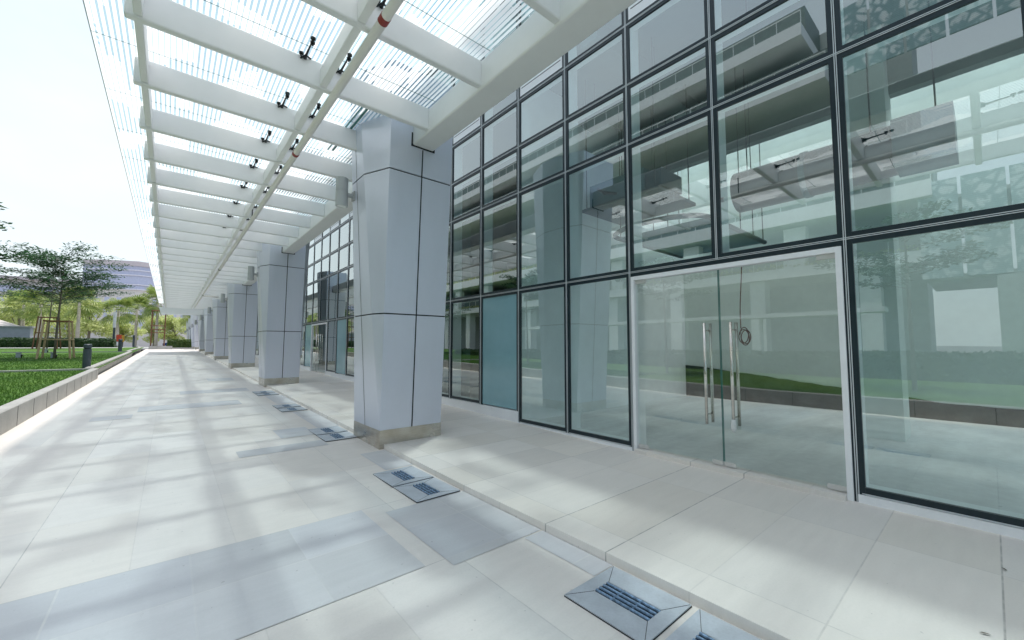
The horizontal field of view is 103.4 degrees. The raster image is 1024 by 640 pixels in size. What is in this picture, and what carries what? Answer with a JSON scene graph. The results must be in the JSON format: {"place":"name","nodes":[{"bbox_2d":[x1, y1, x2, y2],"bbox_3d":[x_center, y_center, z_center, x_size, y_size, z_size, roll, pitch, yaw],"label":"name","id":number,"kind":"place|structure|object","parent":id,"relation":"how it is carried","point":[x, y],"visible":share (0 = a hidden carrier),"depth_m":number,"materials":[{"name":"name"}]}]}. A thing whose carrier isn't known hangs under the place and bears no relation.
{"place":"outdoors","nodes":[
{"label":"outdoors","id":0,"kind":"place"},
{"bbox_2d":[0,320,18,325],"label":"garden pavilion","id":1,"kind":"structure","parent":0,"point":[3,323],"depth_m":47.98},
{"bbox_2d":[0,347,143,403],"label":"lawn","id":2,"kind":"structure","parent":0,"point":[78,350],"depth_m":22.09,"materials":[{"name":"green plant"}]},
{"bbox_2d":[0,268,24,296],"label":"young tree","id":3,"kind":"object","parent":2,"relation":"on","point":[7,293],"visible":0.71,"depth_m":24.92,"materials":[{"name":"green plant"}]},
{"bbox_2d":[0,202,54,262],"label":"young tree","id":4,"kind":"object","parent":2,"relation":"on","point":[13,256],"visible":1,"depth_m":11.42,"materials":[{"name":"green plant"}]},
{"bbox_2d":[0,368,90,372],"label":"lawn kerb","id":5,"kind":"structure","parent":2,"relation":"on","point":[7,371],"depth_m":15.46,"materials":[{"name":"concrete"}]},
{"bbox_2d":[31,316,60,348],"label":"tree stakes","id":6,"kind":"object","parent":2,"relation":"on","point":[38,332],"visible":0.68,"depth_m":39.85,"materials":[{"name":"brown wood"}]},
{"bbox_2d":[1,268,94,348],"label":"young tree","id":7,"kind":"object","parent":2,"relation":"on","point":[55,300],"visible":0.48,"depth_m":39.88,"materials":[{"name":"green plant"}]},
{"bbox_2d":[35,319,74,358],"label":"tree stakes","id":8,"kind":"object","parent":2,"relation":"on","point":[69,339],"visible":0.87,"depth_m":23.96,"materials":[{"name":"brown wood"}]},
{"bbox_2d":[0,337,116,347],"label":"hedge","id":9,"kind":"object","parent":2,"relation":"on","point":[15,342],"visible":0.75,"depth_m":43.84,"materials":[{"name":"green plant"}]},
{"bbox_2d":[1,351,127,352],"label":"lawn kerb","id":10,"kind":"structure","parent":2,"relation":"on","point":[66,352],"depth_m":32.01,"materials":[{"name":"concrete"}]},
{"bbox_2d":[0,240,134,358],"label":"young tree","id":11,"kind":"object","parent":2,"relation":"on","point":[57,272],"visible":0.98,"depth_m":23.77,"materials":[{"name":"green plant"}]},
{"bbox_2d":[82,344,91,367],"bbox_3d":[-18.104,1.565,17.237,0.260,1.080,0.260,3,-5,-40],"label":"bollard","id":12,"kind":"object","parent":2,"relation":"on","point":[87,355],"visible":0.91,"depth_m":17.15,"materials":[{"name":"grey metal"}]},
{"bbox_2d":[86,351,131,374],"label":"kerb","id":13,"kind":"structure","parent":2,"relation":"on","point":[106,367],"depth_m":21.98,"materials":[{"name":"concrete"}]},
{"bbox_2d":[118,339,122,350],"bbox_3d":[-33.362,2.192,34.451,0.260,1.150,0.260,3,-5,-40],"label":"bollard","id":14,"kind":"object","parent":2,"relation":"on","point":[120,342],"visible":0.89,"depth_m":34.37,"materials":[{"name":"metal"}]},
{"bbox_2d":[127,346,140,354],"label":"kerb","id":15,"kind":"structure","parent":2,"relation":"on","point":[137,351],"depth_m":41.40,"materials":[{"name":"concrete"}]},
{"bbox_2d":[0,0,471,280],"label":"sky","id":16,"kind":"structure","parent":0,"point":[63,177],"materials":[{"name":"white"}]},
{"bbox_2d":[0,348,762,639],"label":"pavement","id":17,"kind":"structure","parent":0,"point":[82,499],"depth_m":4.16,"materials":[{"name":"stone"}]},
{"bbox_2d":[0,368,97,435],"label":"kerb","id":18,"kind":"structure","parent":17,"relation":"on","point":[23,407],"depth_m":9.03,"materials":[{"name":"concrete"}]},
{"bbox_2d":[88,414,132,421],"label":"paving band","id":19,"kind":"object","parent":17,"relation":"on","point":[110,417],"visible":1,"depth_m":8.53,"materials":[{"name":"grey stone"}]},
{"bbox_2d":[149,346,171,348],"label":"stone planter","id":20,"kind":"object","parent":17,"relation":"on","point":[160,347],"visible":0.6,"depth_m":51.95,"materials":[{"name":"stone"}]},
{"bbox_2d":[150,310,165,345],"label":"timber frame","id":21,"kind":"object","parent":20,"relation":"in","point":[152,325],"visible":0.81,"depth_m":52.06,"materials":[{"name":"brown wood"}]},
{"bbox_2d":[137,400,241,411],"bbox_3d":[-8.025,2.145,10.156,2.000,0.016,0.850,3,-5,-40],"label":"paving band","id":22,"kind":"object","parent":17,"relation":"on","point":[182,406],"visible":1,"depth_m":10.11,"materials":[{"name":"grey stone"}]},
{"bbox_2d":[0,510,424,639],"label":"paving band","id":23,"kind":"object","parent":17,"relation":"on","point":[235,591],"visible":1,"depth_m":2.77,"materials":[{"name":"grey stone"}]},
{"bbox_2d":[180,388,248,394],"bbox_3d":[-9.462,2.262,12.900,1.750,0.017,0.900,3,-5,-40],"label":"paving band","id":24,"kind":"object","parent":17,"relation":"on","point":[212,391],"visible":1,"depth_m":12.80,"materials":[{"name":"grey stone"}]},
{"bbox_2d":[207,378,233,380],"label":"paving band","id":25,"kind":"object","parent":17,"relation":"on","point":[217,379],"visible":1,"depth_m":16.35,"materials":[{"name":"grey stone"}]},
{"bbox_2d":[253,390,273,393],"bbox_3d":[-7.838,2.270,12.767,0.546,0.020,0.606,3,-5,-40],"label":"drain cover","id":26,"kind":"object","parent":17,"relation":"on","point":[269,391],"visible":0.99,"depth_m":12.80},
{"bbox_2d":[256,392,278,395],"bbox_3d":[-7.450,2.252,12.309,0.546,0.020,0.606,3,-5,-40],"label":"drain cover","id":27,"kind":"object","parent":17,"relation":"on","point":[263,394],"visible":1,"depth_m":12.20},
{"bbox_2d":[265,395,295,403],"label":"paving band","id":28,"kind":"object","parent":17,"relation":"on","point":[279,399],"visible":1,"depth_m":11.30,"materials":[{"name":"grey stone"}]},
{"bbox_2d":[236,440,328,457],"bbox_3d":[-3.580,2.011,6.353,1.220,0.007,0.400,3,-5,-40],"label":"paving band","id":29,"kind":"object","parent":17,"relation":"on","point":[261,451],"visible":1,"depth_m":6.32,"materials":[{"name":"grey stone"}]},
{"bbox_2d":[272,403,300,407],"bbox_3d":[-5.708,2.172,10.247,0.546,0.020,0.606,3,-5,-40],"label":"drain cover","id":30,"kind":"object","parent":17,"relation":"on","point":[286,405],"visible":1,"depth_m":10.25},
{"bbox_2d":[277,406,307,411],"bbox_3d":[-5.314,2.154,9.782,0.546,0.020,0.606,3,-5,-40],"label":"drain cover","id":31,"kind":"object","parent":17,"relation":"on","point":[291,409],"visible":1,"depth_m":9.71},
{"bbox_2d":[273,427,312,438],"bbox_3d":[-4.001,2.058,7.416,0.550,0.014,0.770,3,-5,-40],"label":"paving band","id":32,"kind":"object","parent":17,"relation":"on","point":[292,432],"visible":1,"depth_m":7.40,"materials":[{"name":"grey stone"}]},
{"bbox_2d":[293,410,337,427],"bbox_3d":[-4.279,2.120,8.739,0.395,0.040,2.150,3,-5,-40],"label":"paving band","id":33,"kind":"object","parent":17,"relation":"on","point":[315,419],"visible":1,"depth_m":8.60,"materials":[{"name":"grey stone"}]},
{"bbox_2d":[308,426,346,434],"bbox_3d":[-3.462,2.068,7.590,0.546,0.020,0.606,3,-5,-40],"label":"drain cover","id":34,"kind":"object","parent":17,"relation":"on","point":[324,430],"visible":1,"depth_m":7.55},
{"bbox_2d":[316,431,356,441],"bbox_3d":[-3.094,2.051,7.155,0.546,0.020,0.606,3,-5,-40],"label":"drain cover","id":35,"kind":"object","parent":17,"relation":"on","point":[336,436],"visible":1,"depth_m":7.10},
{"bbox_2d":[361,450,412,469],"bbox_3d":[-1.826,2.007,5.837,0.395,0.018,0.950,3,-5,-40],"label":"paving band","id":36,"kind":"object","parent":17,"relation":"on","point":[385,459],"visible":1,"depth_m":5.81,"materials":[{"name":"grey stone"}]},
{"bbox_2d":[373,466,433,486],"bbox_3d":[-1.383,1.972,5.132,0.546,0.020,0.606,3,-5,-40],"label":"drain cover","id":37,"kind":"object","parent":17,"relation":"on","point":[398,476],"visible":1,"depth_m":5.09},
{"bbox_2d":[393,477,459,502],"bbox_3d":[-0.995,1.955,4.688,0.546,0.020,0.606,3,-5,-40],"label":"drain cover","id":38,"kind":"object","parent":17,"relation":"on","point":[417,492],"visible":1,"depth_m":4.65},
{"bbox_2d":[386,491,540,564],"bbox_3d":[-0.502,1.914,3.862,0.925,0.001,1.280,3,-5,-40],"label":"paving band","id":39,"kind":"object","parent":17,"relation":"on","point":[457,528],"visible":1,"depth_m":3.75,"materials":[{"name":"grey stone"}]},
{"bbox_2d":[525,530,611,575],"bbox_3d":[0.437,1.878,3.295,0.225,0.001,0.760,3,-5,-40],"label":"paving band","id":40,"kind":"object","parent":17,"relation":"on","point":[581,559],"visible":1,"depth_m":3.25,"materials":[{"name":"grey stone"}]},
{"bbox_2d":[192,348,1023,639],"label":"platform","id":41,"kind":"structure","parent":17,"relation":"on","point":[764,561],"depth_m":3.40,"materials":[{"name":"stone"}]},
{"bbox_2d":[190,315,194,348],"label":"column","id":42,"kind":"structure","parent":41,"relation":"on","point":[192,332],"depth_m":60.70,"materials":[{"name":"silver metal"}]},
{"bbox_2d":[193,315,198,348],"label":"column","id":43,"kind":"structure","parent":41,"relation":"on","point":[196,337],"depth_m":52.96,"materials":[{"name":"grey stone"}]},
{"bbox_2d":[198,315,204,351],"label":"column","id":44,"kind":"structure","parent":41,"relation":"on","point":[201,335],"depth_m":45.23,"materials":[{"name":"silver metal"}]},
{"bbox_2d":[203,308,213,354],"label":"column","id":45,"kind":"structure","parent":41,"relation":"on","point":[208,331],"depth_m":37.52,"materials":[{"name":"silver metal"}]},
{"bbox_2d":[212,299,228,359],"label":"column","id":46,"kind":"structure","parent":41,"relation":"on","point":[220,328],"depth_m":29.83,"materials":[{"name":"silver metal"}]},
{"bbox_2d":[227,281,257,368],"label":"column","id":47,"kind":"structure","parent":41,"relation":"on","point":[242,305],"depth_m":22.21,"materials":[{"name":"silver metal"}]},
{"bbox_2d":[257,220,309,386],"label":"column","id":48,"kind":"structure","parent":41,"relation":"on","point":[281,280],"depth_m":14.46,"materials":[{"name":"grey stone"}]},
{"bbox_2d":[247,266,257,279],"bbox_3d":[-9.423,-1.695,14.722,0.325,0.498,0.200,3,-5,-40],"label":"wall light","id":49,"kind":"object","parent":48,"relation":"attached to","point":[251,273],"visible":1,"depth_m":14.61,"materials":[{"name":"grey paint"}]},
{"bbox_2d":[351,60,452,449],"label":"column","id":50,"kind":"structure","parent":41,"relation":"on","point":[401,184],"depth_m":6.69,"materials":[{"name":"silver metal"}]},
{"bbox_2d":[335,176,355,207],"bbox_3d":[-2.872,-2.184,6.985,0.325,0.498,0.200,3,-5,-40],"label":"wall light","id":51,"kind":"object","parent":50,"relation":"attached to","point":[342,195],"visible":0.99,"depth_m":6.87,"materials":[{"name":"grey paint"}]},
{"bbox_2d":[83,0,636,315],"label":"canopy","id":52,"kind":"object","parent":50,"relation":"attached to","point":[195,241],"visible":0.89,"depth_m":5.78,"materials":[{"name":"white metal"}]},
{"bbox_2d":[194,0,403,307],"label":"water pipe","id":53,"kind":"object","parent":52,"relation":"hanging from","point":[385,16],"visible":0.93,"depth_m":5.39,"materials":[{"name":"white metal"}]},
{"bbox_2d":[564,566,691,639],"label":"drain cover","id":54,"kind":"object","parent":17,"relation":"on","point":[627,613],"visible":1,"depth_m":2.60,"materials":[{"name":"grey metal"}]},
{"bbox_2d":[665,609,760,639],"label":"drain cover","id":55,"kind":"object","parent":17,"relation":"on","point":[696,623],"visible":1,"depth_m":2.36,"materials":[{"name":"grey metal"}]},
{"label":"plaza","id":56,"kind":"structure","parent":0,"visible":0},
{"bbox_2d":[0,289,48,325],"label":"palm tree","id":57,"kind":"object","parent":56,"relation":"on","point":[8,309],"visible":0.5,"depth_m":53.60,"materials":[{"name":"green plant"}]},
{"bbox_2d":[0,294,55,336],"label":"bushy tree","id":58,"kind":"object","parent":56,"relation":"on","point":[9,318],"visible":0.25,"depth_m":59.12,"materials":[{"name":"green plant"}]},
{"bbox_2d":[1,297,65,336],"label":"bushy tree","id":59,"kind":"object","parent":56,"relation":"on","point":[44,318],"visible":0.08,"depth_m":71.28,"materials":[{"name":"green plant"}]},
{"bbox_2d":[11,289,66,337],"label":"palm tree","id":60,"kind":"object","parent":56,"relation":"on","point":[40,311],"visible":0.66,"depth_m":49.85,"materials":[{"name":"green plant"}]},
{"bbox_2d":[25,302,100,337],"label":"bushy tree","id":61,"kind":"object","parent":56,"relation":"on","point":[63,324],"visible":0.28,"depth_m":69.94,"materials":[{"name":"green plant"}]},
{"bbox_2d":[54,286,103,337],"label":"palm tree","id":62,"kind":"object","parent":56,"relation":"on","point":[79,313],"visible":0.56,"depth_m":55.16,"materials":[{"name":"green plant"}]},
{"bbox_2d":[61,297,115,337],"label":"bushy tree","id":63,"kind":"object","parent":56,"relation":"on","point":[88,327],"visible":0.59,"depth_m":68.07,"materials":[{"name":"green plant"}]},
{"bbox_2d":[96,296,138,346],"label":"palm tree","id":64,"kind":"object","parent":56,"relation":"on","point":[125,301],"visible":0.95,"depth_m":60.16,"materials":[{"name":"green plant"}]},
{"bbox_2d":[104,317,147,346],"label":"bushy tree","id":65,"kind":"object","parent":56,"relation":"on","point":[125,329],"visible":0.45,"depth_m":74.91,"materials":[{"name":"green plant"}]},
{"bbox_2d":[120,294,154,346],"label":"palm tree","id":66,"kind":"object","parent":56,"relation":"on","point":[138,300],"visible":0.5,"depth_m":67.41,"materials":[{"name":"green plant"}]},
{"bbox_2d":[137,315,170,345],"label":"bushy tree","id":67,"kind":"object","parent":56,"relation":"on","point":[147,323],"visible":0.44,"depth_m":86.03,"materials":[{"name":"green plant"}]},
{"bbox_2d":[139,285,169,345],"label":"palm tree","id":68,"kind":"object","parent":56,"relation":"on","point":[150,292],"visible":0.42,"depth_m":65.61,"materials":[{"name":"green plant"}]},
{"bbox_2d":[158,315,186,339],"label":"bushy tree","id":69,"kind":"object","parent":56,"relation":"on","point":[173,334],"visible":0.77,"depth_m":85.37,"materials":[{"name":"green plant"}]},
{"bbox_2d":[167,339,191,347],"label":"hedge","id":70,"kind":"object","parent":56,"relation":"on","point":[179,343],"visible":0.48,"depth_m":65.01,"materials":[{"name":"green plant"}]},
{"bbox_2d":[172,317,187,327],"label":"bushy tree","id":71,"kind":"object","parent":56,"relation":"on","point":[177,324],"visible":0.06,"depth_m":82.88,"materials":[{"name":"green plant"}]},
{"bbox_2d":[179,315,190,338],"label":"palm tree","id":72,"kind":"object","parent":56,"relation":"on","point":[185,319],"visible":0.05,"depth_m":74.67,"materials":[{"name":"green plant"}]},
{"bbox_3d":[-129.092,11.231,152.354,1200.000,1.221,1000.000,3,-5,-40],"label":"ground","id":73,"kind":"structure","parent":0,"visible":0},
{"bbox_2d":[0,326,34,339],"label":"building","id":74,"kind":"structure","parent":73,"relation":"on","point":[17,331],"depth_m":44.41,"materials":[{"name":"metal"}]},
{"bbox_2d":[0,275,80,337],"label":"office wing","id":75,"kind":"structure","parent":73,"relation":"on","point":[20,277],"depth_m":107.99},
{"bbox_2d":[112,312,116,337],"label":"lamp post","id":76,"kind":"object","parent":73,"relation":"on","point":[114,319],"visible":0.69,"depth_m":50.02,"materials":[{"name":"white metal"}]},
{"bbox_2d":[81,259,187,348],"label":"office block","id":77,"kind":"structure","parent":73,"relation":"on","point":[138,275],"depth_m":110.05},
{"bbox_2d":[247,0,1023,539],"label":"glass building","id":78,"kind":"structure","parent":73,"relation":"on","point":[879,360],"depth_m":8.40,"materials":[{"name":"clear glass"}]},
{"bbox_2d":[306,284,312,322],"bbox_3d":[-10.539,-0.841,21.069,0.015,1.960,1.295,3,-5,-40],"label":"window pane","id":79,"kind":"structure","parent":78,"relation":"in","point":[310,288],"depth_m":21.08,"materials":[{"name":"clear glass"}]},
{"bbox_2d":[307,266,312,283],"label":"window pane","id":80,"kind":"structure","parent":78,"relation":"in","point":[310,270],"depth_m":21.19,"materials":[{"name":"clear glass"}]},
{"bbox_2d":[308,246,313,264],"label":"window pane","id":81,"kind":"structure","parent":78,"relation":"in","point":[311,251],"depth_m":21.18,"materials":[{"name":"clear glass"}]},
{"bbox_2d":[311,325,320,371],"bbox_3d":[-9.651,1.379,19.886,0.218,2.252,1.231,3,-5,-40],"label":"door","id":82,"kind":"structure","parent":78,"relation":"in","point":[316,329],"depth_m":19.87,"materials":[{"name":"clear glass"}]},
{"bbox_2d":[313,281,319,321],"bbox_3d":[-9.684,-0.905,20.059,0.015,1.960,1.295,3,-5,-40],"label":"window pane","id":83,"kind":"structure","parent":78,"relation":"in","point":[316,298],"depth_m":20.07,"materials":[{"name":"clear glass"}]},
{"bbox_2d":[314,261,320,280],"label":"window pane","id":84,"kind":"structure","parent":78,"relation":"in","point":[317,267],"depth_m":20.17,"materials":[{"name":"clear glass"}]},
{"bbox_2d":[315,241,320,260],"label":"window pane","id":85,"kind":"structure","parent":78,"relation":"in","point":[318,246],"depth_m":20.22,"materials":[{"name":"clear glass"}]},
{"bbox_2d":[317,325,322,371],"bbox_3d":[-8.851,1.320,18.942,0.218,2.252,1.231,3,-5,-40],"label":"door","id":86,"kind":"structure","parent":78,"relation":"in","point":[319,335],"depth_m":19.33,"materials":[{"name":"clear glass"}]},
{"bbox_2d":[320,278,327,319],"bbox_3d":[-8.829,-0.969,19.049,0.015,1.960,1.295,3,-5,-40],"label":"window pane","id":87,"kind":"structure","parent":78,"relation":"in","point":[324,283],"depth_m":19.05,"materials":[{"name":"clear glass"}]},
{"bbox_2d":[321,257,328,277],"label":"window pane","id":88,"kind":"structure","parent":78,"relation":"in","point":[325,262],"depth_m":19.13,"materials":[{"name":"clear glass"}]},
{"bbox_2d":[322,235,329,256],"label":"window pane","id":89,"kind":"structure","parent":78,"relation":"in","point":[325,243],"depth_m":19.24,"materials":[{"name":"clear glass"}]},
{"bbox_2d":[328,274,336,318],"bbox_3d":[-7.974,-1.033,18.039,0.015,1.960,1.295,3,-5,-40],"label":"window pane","id":90,"kind":"structure","parent":78,"relation":"in","point":[333,279],"depth_m":18.05,"materials":[{"name":"clear glass"}]},
{"bbox_2d":[327,321,339,373],"bbox_3d":[-7.895,1.208,17.964,0.259,2.324,1.295,3,-5,-40],"label":"window pane","id":91,"kind":"structure","parent":78,"relation":"in","point":[331,325],"depth_m":17.90,"materials":[{"name":"clear glass"}]},
{"bbox_2d":[330,252,337,273],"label":"window pane","id":92,"kind":"structure","parent":78,"relation":"in","point":[334,257],"depth_m":18.13,"materials":[{"name":"clear glass"}]},
{"bbox_2d":[330,229,338,252],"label":"window pane","id":93,"kind":"structure","parent":78,"relation":"in","point":[334,236],"depth_m":18.20,"materials":[{"name":"clear glass"}]},
{"bbox_2d":[338,269,347,316],"bbox_3d":[-7.118,-1.097,17.029,0.014,1.960,1.295,3,-5,-40],"label":"window pane","id":94,"kind":"structure","parent":78,"relation":"in","point":[342,286],"depth_m":17.03,"materials":[{"name":"clear glass"}]},
{"bbox_2d":[339,246,347,269],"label":"window pane","id":95,"kind":"structure","parent":78,"relation":"in","point":[343,253],"depth_m":17.14,"materials":[{"name":"clear glass"}]},
{"bbox_2d":[340,222,348,246],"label":"window pane","id":96,"kind":"structure","parent":78,"relation":"in","point":[344,230],"depth_m":17.18,"materials":[{"name":"clear glass"}]},
{"bbox_2d":[340,163,349,223],"bbox_3d":[-7.118,-5.418,17.302,0.014,2.500,1.295,3,-5,-40],"label":"window pane","id":97,"kind":"structure","parent":78,"relation":"in","point":[346,217],"depth_m":17.25,"materials":[{"name":"clear glass"}]},
{"bbox_2d":[348,267,353,315],"bbox_3d":[-6.263,-1.161,16.019,0.013,1.960,1.295,3,-5,-40],"label":"window pane","id":98,"kind":"structure","parent":78,"relation":"in","point":[351,275],"depth_m":16.23,"materials":[{"name":"clear glass"}]},
{"bbox_2d":[349,243,352,264],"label":"window pane","id":99,"kind":"structure","parent":78,"relation":"in","point":[351,245],"depth_m":16.41,"materials":[{"name":"clear glass"}]},
{"bbox_2d":[350,219,352,240],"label":"window pane","id":100,"kind":"structure","parent":78,"relation":"in","point":[351,222],"depth_m":16.50,"materials":[{"name":"clear glass"}]},
{"bbox_2d":[451,396,478,403],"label":"window pane","id":101,"kind":"structure","parent":78,"relation":"in","point":[474,400],"depth_m":9.77,"materials":[{"name":"clear glass"}]},
{"bbox_2d":[521,418,564,431],"bbox_3d":[0.657,0.765,7.851,0.259,2.715,1.295,3,-5,-40],"label":"window frame","id":102,"kind":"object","parent":78,"relation":"in","point":[549,425],"depth_m":7.72,"materials":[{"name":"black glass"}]},
{"bbox_2d":[569,428,628,445],"bbox_3d":[1.512,0.701,6.841,0.259,2.715,1.295,3,-5,-40],"label":"window frame","id":103,"kind":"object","parent":78,"relation":"in","point":[582,432],"depth_m":6.72,"materials":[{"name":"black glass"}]},
{"bbox_2d":[582,38,695,225],"bbox_3d":[2.679,-3.924,8.847,1.629,3.050,1.850,3,-5,-40],"label":"fan coil unit","id":104,"kind":"object","parent":78,"relation":"hanging from","point":[661,190],"visible":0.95,"depth_m":8.48,"materials":[{"name":"silver metal"}]},
{"bbox_2d":[635,270,723,465],"bbox_3d":[2.322,0.628,5.737,0.218,2.539,1.231,3,-5,-40],"label":"door","id":105,"kind":"structure","parent":78,"relation":"in","point":[720,462],"depth_m":5.34,"materials":[{"name":"silver glass"}]},
{"bbox_2d":[582,0,796,119],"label":"ceiling strut","id":106,"kind":"object","parent":78,"relation":"hanging from","point":[688,61],"visible":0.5,"depth_m":8.11,"materials":[{"name":"grey metal"}]},
{"bbox_2d":[613,61,766,257],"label":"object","id":107,"kind":"object","parent":78,"relation":"hanging from","point":[682,240],"visible":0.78,"depth_m":8.97,"materials":[{"name":"grey metal"}]},
{"bbox_2d":[738,267,750,345],"bbox_3d":[2.977,-0.183,5.195,0.026,1.020,0.150,3,-5,-40],"label":"cable","id":108,"kind":"object","parent":78,"relation":"hanging from","point":[749,336],"visible":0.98,"depth_m":5.20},
{"bbox_2d":[718,253,846,491],"bbox_3d":[3.122,0.568,4.793,0.218,2.539,1.231,3,-5,-40],"label":"door","id":109,"kind":"structure","parent":78,"relation":"in","point":[826,256],"depth_m":5.10,"materials":[{"name":"silver glass"}]},
{"bbox_2d":[730,1,958,212],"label":"air duct","id":110,"kind":"object","parent":78,"relation":"hanging from","point":[924,140],"visible":0.94,"depth_m":6.91,"materials":[{"name":"silver metal"}]},
{"bbox_2d":[862,484,1023,528],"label":"window frame","id":111,"kind":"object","parent":78,"relation":"in","point":[989,514],"depth_m":3.71,"materials":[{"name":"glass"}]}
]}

